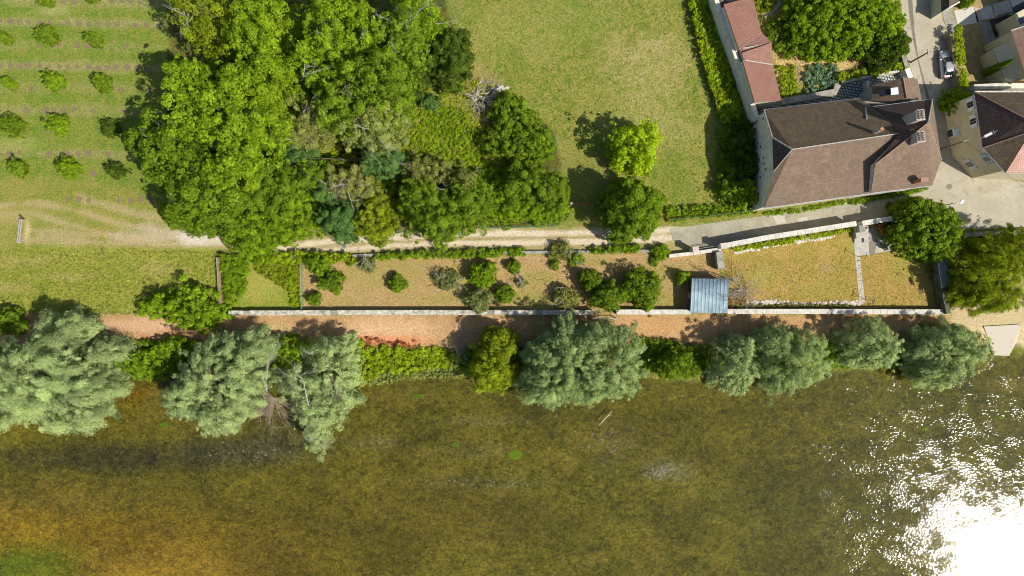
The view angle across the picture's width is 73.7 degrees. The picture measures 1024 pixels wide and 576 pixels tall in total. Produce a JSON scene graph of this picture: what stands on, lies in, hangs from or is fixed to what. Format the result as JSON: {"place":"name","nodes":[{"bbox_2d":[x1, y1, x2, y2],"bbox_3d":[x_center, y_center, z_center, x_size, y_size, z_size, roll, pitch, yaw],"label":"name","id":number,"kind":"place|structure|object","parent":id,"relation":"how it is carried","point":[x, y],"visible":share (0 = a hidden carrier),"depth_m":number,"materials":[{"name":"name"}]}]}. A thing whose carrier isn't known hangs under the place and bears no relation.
{"place":"outdoors","nodes":[
{"label":"outdoors","id":0,"kind":"place"},
{"bbox_2d":[0,197,672,255],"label":"dirt track","id":1,"kind":"structure","parent":0,"point":[56,215],"depth_m":100.00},
{"bbox_2d":[0,315,950,340],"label":"riverside path","id":2,"kind":"structure","parent":0,"point":[689,328],"depth_m":100.00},
{"bbox_2d":[303,254,716,306],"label":"dry garden lawn","id":3,"kind":"structure","parent":0,"point":[524,299],"depth_m":100.00,"materials":[{"name":"beige plant"}]},
{"bbox_2d":[305,251,334,277],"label":"fruit tree","id":4,"kind":"object","parent":3,"relation":"on","point":[318,265],"visible":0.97,"depth_m":98.10,"materials":[{"name":"green plant"}]},
{"bbox_2d":[316,270,346,295],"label":"fruit tree","id":5,"kind":"object","parent":3,"relation":"on","point":[328,281],"visible":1,"depth_m":98.02,"materials":[{"name":"green plant"}]},
{"bbox_2d":[432,268,466,292],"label":"fruit tree","id":6,"kind":"object","parent":3,"relation":"on","point":[450,281],"visible":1,"depth_m":98.61,"materials":[{"name":"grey plant"}]},
{"bbox_2d":[461,287,494,315],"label":"fruit tree","id":7,"kind":"object","parent":3,"relation":"on","point":[481,305],"visible":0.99,"depth_m":97.83,"materials":[{"name":"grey plant"}]},
{"bbox_2d":[467,260,498,288],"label":"fruit tree","id":8,"kind":"object","parent":3,"relation":"on","point":[481,276],"visible":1,"depth_m":97.56,"materials":[{"name":"green plant"}]},
{"bbox_2d":[552,283,580,312],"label":"fruit tree","id":9,"kind":"object","parent":3,"relation":"on","point":[564,296],"visible":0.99,"depth_m":98.29,"materials":[{"name":"green plant"}]},
{"bbox_2d":[588,277,627,312],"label":"fruit tree","id":10,"kind":"object","parent":3,"relation":"on","point":[608,296],"visible":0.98,"depth_m":96.89,"materials":[{"name":"green plant"}]},
{"bbox_2d":[615,264,665,316],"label":"fruit tree","id":11,"kind":"object","parent":3,"relation":"on","point":[643,286],"visible":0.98,"depth_m":97.05,"materials":[{"name":"green plant"}]},
{"bbox_2d":[687,278,728,312],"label":"shed","id":12,"kind":"structure","parent":3,"relation":"on","point":[703,301],"depth_m":97.49,"materials":[{"name":"blue metal"}]},
{"bbox_2d":[0,0,1023,575],"bbox_3d":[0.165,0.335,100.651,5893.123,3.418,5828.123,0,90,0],"label":"ground","id":13,"kind":"structure","parent":0,"point":[850,472],"depth_m":102.23,"materials":[{"name":"green plant"}]},
{"bbox_2d":[0,305,29,337],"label":"bush","id":14,"kind":"object","parent":13,"relation":"on","point":[7,314],"visible":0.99,"depth_m":97.88,"materials":[{"name":"green plant"}]},
{"bbox_2d":[0,112,29,138],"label":"fruit tree","id":15,"kind":"object","parent":13,"relation":"on","point":[11,123],"visible":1,"depth_m":98.41,"materials":[{"name":"green plant"}]},
{"bbox_2d":[42,113,71,138],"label":"fruit tree","id":16,"kind":"object","parent":13,"relation":"on","point":[57,123],"visible":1,"depth_m":98.39,"materials":[{"name":"green plant"}]},
{"bbox_2d":[0,304,141,436],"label":"willow tree","id":17,"kind":"object","parent":13,"relation":"on","point":[51,386],"visible":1,"depth_m":93.12,"materials":[{"name":"green plant"}]},
{"bbox_2d":[0,0,153,203],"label":"soil patches","id":18,"kind":"object","parent":13,"relation":"on","point":[45,110],"visible":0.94,"depth_m":99.97,"materials":[{"name":"brown soil"}]},
{"bbox_2d":[32,23,61,48],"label":"fruit tree","id":19,"kind":"object","parent":18,"relation":"on","point":[48,35],"visible":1,"depth_m":98.41,"materials":[{"name":"green plant"}]},
{"bbox_2d":[54,154,82,180],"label":"fruit tree","id":20,"kind":"object","parent":18,"relation":"on","point":[67,168],"visible":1,"depth_m":98.34,"materials":[{"name":"green plant"}]},
{"bbox_2d":[114,334,196,376],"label":"bush","id":21,"kind":"object","parent":13,"relation":"on","point":[162,355],"visible":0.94,"depth_m":98.27,"materials":[{"name":"green plant"}]},
{"bbox_2d":[64,338,277,381],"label":"bank plants","id":22,"kind":"object","parent":13,"relation":"on","point":[144,343],"visible":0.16,"depth_m":100.09,"materials":[{"name":"green plant"}]},
{"bbox_2d":[134,274,234,334],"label":"bush","id":23,"kind":"object","parent":13,"relation":"on","point":[200,313],"visible":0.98,"depth_m":97.18,"materials":[{"name":"green plant"}]},
{"bbox_2d":[123,105,267,243],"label":"maple tree","id":24,"kind":"object","parent":13,"relation":"on","point":[192,204],"visible":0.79,"depth_m":89.69,"materials":[{"name":"green plant"}]},
{"bbox_2d":[164,0,246,66],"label":"ash tree","id":25,"kind":"object","parent":13,"relation":"on","point":[203,23],"visible":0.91,"depth_m":89.63,"materials":[{"name":"green plant"}]},
{"bbox_2d":[160,322,285,438],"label":"willow tree","id":26,"kind":"object","parent":13,"relation":"on","point":[205,406],"visible":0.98,"depth_m":93.78,"materials":[{"name":"green plant"}]},
{"bbox_2d":[159,53,286,171],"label":"maple tree","id":27,"kind":"object","parent":13,"relation":"on","point":[191,90],"visible":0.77,"depth_m":86.62,"materials":[{"name":"green plant"}]},
{"bbox_2d":[218,253,251,310],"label":"bramble","id":28,"kind":"object","parent":13,"relation":"on","point":[237,281],"visible":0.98,"depth_m":98.93,"materials":[{"name":"green plant"}]},
{"bbox_2d":[199,58,299,201],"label":"maple tree","id":29,"kind":"object","parent":13,"relation":"on","point":[275,112],"visible":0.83,"depth_m":86.80,"materials":[{"name":"green plant"}]},
{"bbox_2d":[220,0,322,107],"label":"ash tree","id":30,"kind":"object","parent":13,"relation":"on","point":[252,24],"visible":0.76,"depth_m":87.05,"materials":[{"name":"green plant"}]},
{"bbox_2d":[221,189,323,266],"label":"broadleaf tree","id":31,"kind":"object","parent":13,"relation":"on","point":[263,235],"visible":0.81,"depth_m":95.28,"materials":[{"name":"green plant"}]},
{"bbox_2d":[254,260,299,291],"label":"vine patch","id":32,"kind":"object","parent":13,"relation":"on","point":[280,272],"visible":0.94,"depth_m":99.53,"materials":[{"name":"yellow plant"}]},
{"bbox_2d":[241,153,345,223],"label":"broadleaf tree","id":33,"kind":"object","parent":13,"relation":"on","point":[300,182],"visible":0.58,"depth_m":92.77,"materials":[{"name":"green plant"}]},
{"bbox_2d":[272,332,314,367],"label":"bush","id":34,"kind":"object","parent":13,"relation":"on","point":[286,353],"visible":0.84,"depth_m":97.80,"materials":[{"name":"green plant"}]},
{"bbox_2d":[275,93,346,153],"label":"broadleaf tree","id":35,"kind":"object","parent":13,"relation":"on","point":[305,129],"visible":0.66,"depth_m":89.87,"materials":[{"name":"green plant"}]},
{"bbox_2d":[273,331,367,462],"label":"willow tree","id":36,"kind":"object","parent":13,"relation":"on","point":[328,350],"visible":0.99,"depth_m":95.57,"materials":[{"name":"green plant"}]},
{"bbox_2d":[312,180,361,245],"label":"juniper tree","id":37,"kind":"object","parent":13,"relation":"on","point":[333,211],"visible":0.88,"depth_m":93.96,"materials":[{"name":"teal plant"}]},
{"bbox_2d":[286,0,390,97],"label":"ash tree","id":38,"kind":"object","parent":13,"relation":"on","point":[322,48],"visible":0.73,"depth_m":85.48,"materials":[{"name":"green plant"}]},
{"bbox_2d":[298,163,387,214],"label":"broadleaf tree","id":39,"kind":"object","parent":13,"relation":"on","point":[353,175],"visible":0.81,"depth_m":93.46,"materials":[{"name":"green plant"}]},
{"bbox_2d":[282,141,411,182],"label":"juniper tree","id":40,"kind":"object","parent":13,"relation":"on","point":[388,172],"visible":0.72,"depth_m":93.88,"materials":[{"name":"teal plant"}]},
{"bbox_2d":[311,3,433,144],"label":"ash tree","id":41,"kind":"object","parent":13,"relation":"on","point":[387,63],"visible":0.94,"depth_m":86.77,"materials":[{"name":"green plant"}]},
{"bbox_2d":[337,96,411,165],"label":"birch tree","id":42,"kind":"object","parent":13,"relation":"on","point":[372,123],"visible":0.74,"depth_m":89.21,"materials":[{"name":"green plant"}]},
{"bbox_2d":[352,188,399,248],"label":"broadleaf tree","id":43,"kind":"object","parent":13,"relation":"on","point":[371,230],"visible":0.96,"depth_m":95.59,"materials":[{"name":"green plant"}]},
{"bbox_2d":[203,30,568,228],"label":"undergrowth","id":44,"kind":"object","parent":13,"relation":"on","point":[332,152],"visible":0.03,"depth_m":98.89,"materials":[{"name":"green plant"}]},
{"bbox_2d":[346,338,459,382],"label":"bank plants","id":45,"kind":"object","parent":13,"relation":"on","point":[380,358],"visible":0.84,"depth_m":100.22,"materials":[{"name":"green plant"}]},
{"bbox_2d":[228,310,590,315],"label":"river wall","id":46,"kind":"structure","parent":13,"relation":"on","point":[403,312],"depth_m":98.75,"materials":[{"name":"stone"}]},
{"bbox_2d":[345,363,475,387],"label":"reeds","id":47,"kind":"object","parent":13,"relation":"on","point":[391,378],"visible":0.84,"depth_m":101.04,"materials":[{"name":"green plant"}]},
{"bbox_2d":[390,0,453,53],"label":"broadleaf tree","id":48,"kind":"object","parent":13,"relation":"on","point":[429,18],"visible":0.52,"depth_m":91.38,"materials":[{"name":"green plant"}]},
{"bbox_2d":[403,24,474,100],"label":"thorn tree","id":49,"kind":"object","parent":13,"relation":"on","point":[455,45],"visible":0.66,"depth_m":94.62,"materials":[{"name":"green plant"}]},
{"bbox_2d":[395,141,483,192],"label":"broadleaf tree","id":50,"kind":"object","parent":13,"relation":"on","point":[428,162],"visible":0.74,"depth_m":95.47,"materials":[{"name":"green plant"}]},
{"bbox_2d":[397,172,494,251],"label":"broadleaf tree","id":51,"kind":"object","parent":13,"relation":"on","point":[421,203],"visible":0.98,"depth_m":94.17,"materials":[{"name":"green plant"}]},
{"bbox_2d":[410,106,494,172],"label":"weeds","id":52,"kind":"object","parent":13,"relation":"on","point":[448,132],"visible":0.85,"depth_m":99.62,"materials":[{"name":"green plant"}]},
{"bbox_2d":[403,79,527,172],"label":"tall grass","id":53,"kind":"structure","parent":13,"relation":"on","point":[473,125],"depth_m":99.81,"materials":[{"name":"green plant"}]},
{"bbox_2d":[281,250,650,257],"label":"wall","id":54,"kind":"structure","parent":13,"relation":"on","point":[505,252],"depth_m":99.45,"materials":[{"name":"stone"}]},
{"bbox_2d":[251,250,354,264],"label":"creeper hedge","id":55,"kind":"object","parent":54,"relation":"on","point":[300,259],"visible":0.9,"depth_m":98.81,"materials":[{"name":"green plant"}]},
{"bbox_2d":[373,246,525,260],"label":"creeper hedge","id":56,"kind":"object","parent":54,"relation":"on","point":[455,254],"visible":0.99,"depth_m":98.90,"materials":[{"name":"green plant"}]},
{"bbox_2d":[0,0,933,315],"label":"grass","id":57,"kind":"structure","parent":13,"relation":"on","point":[60,270],"depth_m":99.93,"materials":[{"name":"green plant"}]},
{"bbox_2d":[468,325,519,396],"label":"alder tree","id":58,"kind":"object","parent":13,"relation":"on","point":[499,345],"visible":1,"depth_m":95.01,"materials":[{"name":"green plant"}]},
{"bbox_2d":[479,88,555,166],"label":"broadleaf tree","id":59,"kind":"object","parent":13,"relation":"on","point":[511,109],"visible":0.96,"depth_m":97.16,"materials":[{"name":"green plant"}]},
{"bbox_2d":[475,166,573,230],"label":"bush","id":60,"kind":"object","parent":13,"relation":"on","point":[517,216],"visible":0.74,"depth_m":98.17,"materials":[{"name":"green plant"}]},
{"bbox_2d":[499,159,570,214],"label":"broadleaf tree","id":61,"kind":"object","parent":13,"relation":"on","point":[549,192],"visible":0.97,"depth_m":94.69,"materials":[{"name":"green plant"}]},
{"bbox_2d":[513,307,649,411],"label":"willow tree","id":62,"kind":"object","parent":13,"relation":"on","point":[573,369],"visible":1,"depth_m":93.42,"materials":[{"name":"green plant"}]},
{"bbox_2d":[594,175,666,247],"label":"broadleaf tree","id":63,"kind":"object","parent":13,"relation":"on","point":[644,218],"visible":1,"depth_m":92.92,"materials":[{"name":"green plant"}]},
{"bbox_2d":[598,118,663,176],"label":"maple tree","id":64,"kind":"object","parent":13,"relation":"on","point":[636,154],"visible":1,"depth_m":94.42,"materials":[{"name":"green plant"}]},
{"bbox_2d":[634,335,715,373],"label":"bank plants","id":65,"kind":"object","parent":13,"relation":"on","point":[659,347],"visible":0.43,"depth_m":99.91,"materials":[{"name":"green plant"}]},
{"bbox_2d":[649,341,701,382],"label":"shrub","id":66,"kind":"object","parent":13,"relation":"on","point":[679,369],"visible":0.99,"depth_m":97.41,"materials":[{"name":"green plant"}]},
{"bbox_2d":[664,203,749,215],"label":"scrub","id":67,"kind":"object","parent":13,"relation":"on","point":[670,209],"visible":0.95,"depth_m":99.35,"materials":[{"name":"green plant"}]},
{"bbox_2d":[688,0,742,123],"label":"hedge","id":68,"kind":"object","parent":13,"relation":"on","point":[719,66],"visible":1,"depth_m":98.78,"materials":[{"name":"green plant"}]},
{"bbox_2d":[712,157,743,205],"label":"shrub","id":69,"kind":"object","parent":13,"relation":"on","point":[728,182],"visible":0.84,"depth_m":98.54,"materials":[{"name":"green plant"}]},
{"bbox_2d":[706,0,754,178],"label":"hedge","id":70,"kind":"object","parent":13,"relation":"on","point":[742,119],"visible":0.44,"depth_m":99.02,"materials":[{"name":"green plant"}]},
{"bbox_2d":[702,331,763,396],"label":"willow tree","id":71,"kind":"object","parent":13,"relation":"on","point":[741,349],"visible":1,"depth_m":95.42,"materials":[{"name":"green plant"}]},
{"bbox_2d":[708,0,758,124],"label":"boundary wall","id":72,"kind":"structure","parent":13,"relation":"on","point":[721,27],"depth_m":97.12,"materials":[{"name":"stone"}]},
{"bbox_2d":[720,176,758,213],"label":"shrub","id":73,"kind":"object","parent":13,"relation":"on","point":[748,195],"visible":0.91,"depth_m":97.47,"materials":[{"name":"green plant"}]},
{"bbox_2d":[721,119,759,186],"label":"shrub","id":74,"kind":"object","parent":13,"relation":"on","point":[745,165],"visible":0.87,"depth_m":97.91,"materials":[{"name":"green plant"}]},
{"bbox_2d":[722,0,780,108],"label":"outbuilding","id":75,"kind":"structure","parent":13,"relation":"on","point":[752,42],"depth_m":95.83,"materials":[{"name":"tile"}]},
{"bbox_2d":[776,64,799,97],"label":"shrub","id":76,"kind":"object","parent":13,"relation":"on","point":[785,92],"visible":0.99,"depth_m":99.44,"materials":[{"name":"green plant"}]},
{"bbox_2d":[669,195,906,245],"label":"lane","id":77,"kind":"structure","parent":13,"relation":"on","point":[713,234],"depth_m":99.99,"materials":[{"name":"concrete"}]},
{"bbox_2d":[765,187,928,216],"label":"creeper","id":78,"kind":"object","parent":77,"relation":"on","point":[852,201],"visible":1,"depth_m":99.55,"materials":[{"name":"green plant"}]},
{"bbox_2d":[746,322,833,408],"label":"willow tree","id":79,"kind":"object","parent":13,"relation":"on","point":[780,344],"visible":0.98,"depth_m":94.42,"materials":[{"name":"green plant"}]},
{"bbox_2d":[726,221,856,247],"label":"front wall","id":80,"kind":"structure","parent":13,"relation":"on","point":[790,233],"depth_m":97.75,"materials":[{"name":"stone"}]},
{"bbox_2d":[732,227,853,251],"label":"weeds","id":81,"kind":"object","parent":13,"relation":"on","point":[782,243],"visible":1,"depth_m":99.56,"materials":[{"name":"green plant"}]},
{"bbox_2d":[778,83,840,106],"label":"garden wall","id":82,"kind":"structure","parent":13,"relation":"on","point":[833,91],"depth_m":98.80,"materials":[{"name":"stone"}]},
{"bbox_2d":[804,62,839,92],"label":"cabbage bed","id":83,"kind":"object","parent":13,"relation":"on","point":[811,79],"visible":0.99,"depth_m":99.42,"materials":[{"name":"green plant"}]},
{"bbox_2d":[727,309,949,314],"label":"river wall","id":84,"kind":"structure","parent":13,"relation":"on","point":[838,311],"depth_m":98.75,"materials":[{"name":"stone"}]},
{"bbox_2d":[777,0,907,63],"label":"hazel tree","id":85,"kind":"object","parent":13,"relation":"on","point":[833,27],"visible":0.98,"depth_m":95.45,"materials":[{"name":"green plant"}]},
{"bbox_2d":[750,98,941,211],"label":"old house","id":86,"kind":"structure","parent":13,"relation":"on","point":[830,150],"depth_m":91.38,"materials":[{"name":"brown tile"}]},
{"bbox_2d":[829,314,904,372],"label":"willow tree","id":87,"kind":"object","parent":13,"relation":"on","point":[883,351],"visible":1,"depth_m":95.88,"materials":[{"name":"green plant"}]},
{"bbox_2d":[822,340,916,370],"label":"bank plants","id":88,"kind":"object","parent":13,"relation":"on","point":[832,353],"visible":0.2,"depth_m":100.31,"materials":[{"name":"green plant"}]},
{"bbox_2d":[836,61,909,81],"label":"hedge","id":89,"kind":"object","parent":13,"relation":"on","point":[842,76],"visible":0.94,"depth_m":98.74,"materials":[{"name":"green plant"}]},
{"bbox_2d":[854,30,912,73],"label":"bay tree","id":90,"kind":"object","parent":13,"relation":"on","point":[889,52],"visible":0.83,"depth_m":96.75,"materials":[{"name":"green plant"}]},
{"bbox_2d":[876,195,966,264],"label":"broadleaf tree","id":91,"kind":"object","parent":13,"relation":"on","point":[938,238],"visible":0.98,"depth_m":95.26,"materials":[{"name":"green plant"}]},
{"bbox_2d":[928,261,950,313],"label":"wall","id":92,"kind":"structure","parent":13,"relation":"on","point":[939,291],"depth_m":98.59,"materials":[{"name":"stone"}]},
{"bbox_2d":[897,313,994,391],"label":"willow tree","id":93,"kind":"object","parent":13,"relation":"on","point":[938,363],"visible":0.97,"depth_m":95.05,"materials":[{"name":"green plant"}]},
{"bbox_2d":[935,85,973,115],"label":"shrub","id":94,"kind":"object","parent":13,"relation":"on","point":[957,96],"visible":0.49,"depth_m":97.82,"materials":[{"name":"green plant"}]},
{"bbox_2d":[953,24,970,87],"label":"hedge","id":95,"kind":"object","parent":13,"relation":"on","point":[959,50],"visible":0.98,"depth_m":98.05,"materials":[{"name":"green plant"}]},
{"bbox_2d":[926,222,1023,318],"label":"weeping tree","id":96,"kind":"object","parent":13,"relation":"on","point":[983,292],"visible":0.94,"depth_m":94.75,"materials":[{"name":"green plant"}]},
{"bbox_2d":[945,91,1023,179],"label":"cream house","id":97,"kind":"structure","parent":13,"relation":"on","point":[1000,153],"depth_m":92.81,"materials":[{"name":"brown tile"}]},
{"bbox_2d":[952,0,1023,85],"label":"yard","id":98,"kind":"structure","parent":13,"relation":"on","point":[975,42],"depth_m":99.99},
{"bbox_2d":[979,41,1019,83],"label":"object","id":99,"kind":"structure","parent":98,"relation":"on","point":[1003,53],"depth_m":96.70,"materials":[{"name":"grey glass"}]},
{"bbox_2d":[984,26,1023,83],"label":"cream house","id":100,"kind":"structure","parent":98,"relation":"on","point":[1015,37],"depth_m":94.82,"materials":[{"name":"brown tile"}]},
{"bbox_2d":[995,9,1023,37],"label":"cream house","id":101,"kind":"structure","parent":98,"relation":"on","point":[1006,26],"depth_m":97.18,"materials":[{"name":"paint"}]},
{"bbox_2d":[963,83,1023,93],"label":"boundary wall","id":102,"kind":"structure","parent":13,"relation":"on","point":[999,87],"depth_m":97.60,"materials":[{"name":"stone"}]},
{"bbox_2d":[983,324,1020,355],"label":"boat ramp","id":103,"kind":"object","parent":13,"relation":"on","point":[1004,339],"visible":0.94,"depth_m":100.38,"materials":[{"name":"concrete"}]},
{"bbox_2d":[725,236,935,306],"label":"garden lawn","id":104,"kind":"structure","parent":0,"point":[838,250],"depth_m":100.00,"materials":[{"name":"yellow plant"}]},
{"bbox_2d":[760,71,900,113],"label":"courtyard","id":105,"kind":"structure","parent":0,"point":[839,94],"depth_m":99.99,"materials":[{"name":"tile"}]},
{"bbox_2d":[858,77,921,103],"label":"annex","id":106,"kind":"object","parent":105,"relation":"on","point":[900,90],"visible":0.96,"depth_m":94.60,"materials":[{"name":"brown tile"}]},
{"bbox_2d":[901,0,1023,228],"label":"street","id":107,"kind":"structure","parent":0,"point":[990,203],"depth_m":99.99,"materials":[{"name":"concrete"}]},
{"label":"water","id":108,"kind":"structure","parent":0,"visible":0},
{"bbox_2d":[226,388,315,443],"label":"dead branches","id":109,"kind":"object","parent":108,"relation":"in","point":[271,400],"visible":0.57,"depth_m":97.89,"materials":[{"name":"grey wood"}]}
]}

